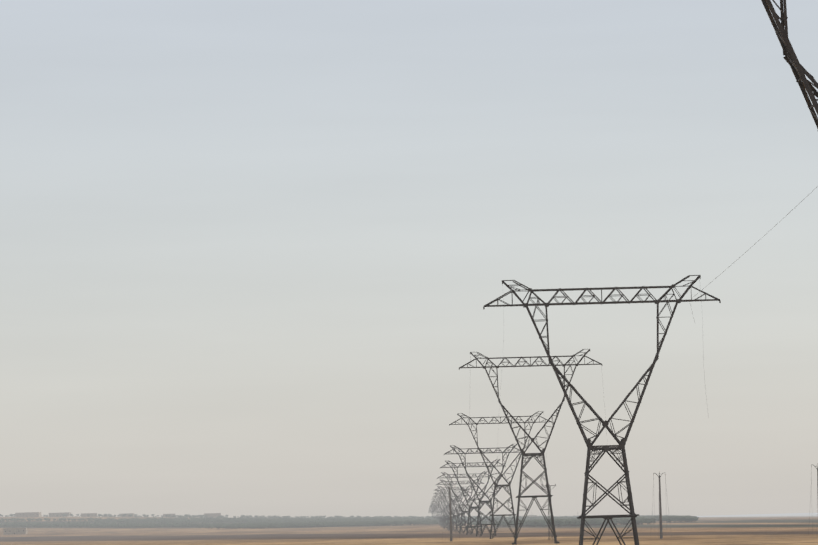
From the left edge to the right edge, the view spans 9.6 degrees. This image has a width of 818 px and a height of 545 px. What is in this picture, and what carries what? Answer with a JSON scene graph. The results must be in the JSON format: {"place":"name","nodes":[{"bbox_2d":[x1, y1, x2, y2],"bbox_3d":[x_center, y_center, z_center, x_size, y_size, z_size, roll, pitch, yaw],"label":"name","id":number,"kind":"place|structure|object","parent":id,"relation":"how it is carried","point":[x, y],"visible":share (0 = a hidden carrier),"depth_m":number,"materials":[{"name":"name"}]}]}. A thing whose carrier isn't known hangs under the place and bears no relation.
{"place":"outdoors","nodes":[
{"label":"outdoors","id":0,"kind":"place"},
{"bbox_2d":[15,512,41,516],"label":"farm building","id":1,"kind":"structure","parent":0,"point":[31,514],"depth_m":8870.57,"materials":[{"name":"black"}]},
{"bbox_2d":[0,513,817,544],"bbox_3d":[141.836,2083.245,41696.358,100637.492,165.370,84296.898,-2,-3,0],"label":"ground","id":2,"kind":"structure","parent":0,"point":[775,529],"depth_m":2517.32,"materials":[{"name":"brown soil"}]},
{"bbox_2d":[3,528,26,534],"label":"farm building","id":3,"kind":"structure","parent":2,"relation":"on","point":[8,531],"depth_m":5524.41,"materials":[{"name":"black"}]},
{"bbox_2d":[49,512,70,516],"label":"farm building","id":4,"kind":"structure","parent":2,"relation":"on","point":[58,514],"depth_m":9198.27,"materials":[{"name":"black"}]},
{"bbox_2d":[81,513,96,516],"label":"farm building","id":5,"kind":"structure","parent":2,"relation":"on","point":[89,514],"depth_m":9094.12,"materials":[{"name":"black"}]},
{"bbox_2d":[121,513,133,516],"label":"farm building","id":6,"kind":"structure","parent":2,"relation":"on","point":[127,514],"depth_m":9132.44,"materials":[{"name":"black"}]},
{"bbox_2d":[204,513,220,517],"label":"farm building","id":7,"kind":"structure","parent":2,"relation":"on","point":[214,515],"depth_m":8938.87,"materials":[{"name":"black"}]},
{"bbox_2d":[0,514,698,528],"bbox_3d":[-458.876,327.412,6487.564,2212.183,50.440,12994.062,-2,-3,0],"label":"distant trees","id":8,"kind":"object","parent":2,"relation":"on","point":[261,522],"visible":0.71,"depth_m":6538.58,"materials":[{"name":"plant"}]},
{"bbox_2d":[429,504,451,524],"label":"pylon","id":9,"kind":"object","parent":2,"relation":"on","point":[436,513],"visible":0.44,"depth_m":5433.09,"materials":[{"name":"metal"}]},
{"bbox_2d":[430,503,451,526],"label":"pylon","id":10,"kind":"object","parent":2,"relation":"on","point":[438,513],"visible":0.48,"depth_m":5084.09,"materials":[{"name":"metal"}]},
{"bbox_2d":[430,500,453,526],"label":"pylon","id":11,"kind":"object","parent":2,"relation":"on","point":[441,514],"visible":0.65,"depth_m":4732.52,"materials":[{"name":"metal"}]},
{"bbox_2d":[432,499,458,527],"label":"pylon","id":12,"kind":"object","parent":2,"relation":"on","point":[442,512],"visible":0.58,"depth_m":4377.46,"materials":[{"name":"metal"}]},
{"bbox_2d":[431,496,461,528],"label":"pylon","id":13,"kind":"object","parent":2,"relation":"on","point":[443,510],"visible":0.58,"depth_m":4036.11,"materials":[{"name":"metal"}]},
{"bbox_2d":[432,494,465,529],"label":"pylon","id":14,"kind":"object","parent":2,"relation":"on","point":[448,518],"visible":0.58,"depth_m":3680.73,"materials":[{"name":"metal"}]},
{"bbox_2d":[442,484,459,540],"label":"utility pole","id":15,"kind":"object","parent":2,"relation":"on","point":[451,529],"visible":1,"depth_m":1119.66,"materials":[{"name":"concrete"}]},
{"bbox_2d":[435,490,470,530],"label":"pylon","id":16,"kind":"object","parent":2,"relation":"on","point":[440,493],"visible":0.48,"depth_m":3330.39,"materials":[{"name":"metal"}]},
{"bbox_2d":[434,485,476,531],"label":"pylon","id":17,"kind":"object","parent":2,"relation":"on","point":[466,489],"visible":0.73,"depth_m":2977.89,"materials":[{"name":"metal"}]},
{"bbox_2d":[436,478,483,531],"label":"pylon","id":18,"kind":"object","parent":2,"relation":"on","point":[447,484],"visible":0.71,"depth_m":2627.95,"materials":[{"name":"metal"}]},
{"bbox_2d":[438,471,487,533],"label":"pylon","id":19,"kind":"object","parent":2,"relation":"on","point":[462,511],"visible":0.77,"depth_m":2288.38,"materials":[{"name":"metal"}]},
{"bbox_2d":[440,459,505,534],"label":"pylon","id":20,"kind":"object","parent":2,"relation":"on","point":[475,507],"visible":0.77,"depth_m":1928.21,"materials":[{"name":"metal"}]},
{"bbox_2d":[444,444,519,535],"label":"pylon","id":21,"kind":"object","parent":2,"relation":"on","point":[479,499],"visible":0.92,"depth_m":1585.17,"materials":[{"name":"metal"}]},
{"bbox_2d":[449,411,551,538],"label":"pylon","id":22,"kind":"object","parent":2,"relation":"on","point":[501,486],"visible":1,"depth_m":1234.33,"materials":[{"name":"metal"}]},
{"bbox_2d":[459,349,601,544],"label":"pylon","id":23,"kind":"object","parent":2,"relation":"on","point":[534,455],"visible":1,"depth_m":884.87,"materials":[{"name":"metal"}]},
{"bbox_2d":[548,484,555,539],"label":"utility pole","id":24,"kind":"object","parent":2,"relation":"on","point":[549,511],"visible":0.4,"depth_m":1039.88,"materials":[{"name":"metal"}]},
{"bbox_2d":[483,275,720,544],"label":"pylon","id":25,"kind":"object","parent":2,"relation":"on","point":[604,449],"visible":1,"depth_m":535.12,"materials":[{"name":"metal"}]},
{"bbox_2d":[650,471,671,538],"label":"utility pole","id":26,"kind":"object","parent":2,"relation":"on","point":[660,521],"visible":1,"depth_m":959.81,"materials":[{"name":"concrete"}]},
{"bbox_2d":[761,0,817,128],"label":"pylon","id":27,"kind":"object","parent":2,"relation":"on","point":[799,71],"visible":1,"depth_m":185.36,"materials":[{"name":"metal"}]},
{"bbox_2d":[469,186,817,539],"bbox_3d":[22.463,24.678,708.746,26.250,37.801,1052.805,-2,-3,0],"label":"power lines","id":28,"kind":"object","parent":27,"relation":"attached to","point":[693,317],"visible":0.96,"depth_m":533.93,"materials":[{"name":"grey metal"}]},
{"bbox_2d":[808,465,817,535],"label":"utility pole","id":29,"kind":"object","parent":2,"relation":"on","point":[811,487],"visible":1,"depth_m":880.04,"materials":[{"name":"concrete"}]},
{"bbox_2d":[0,0,817,517],"label":"sky","id":30,"kind":"structure","parent":0,"point":[253,253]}
]}

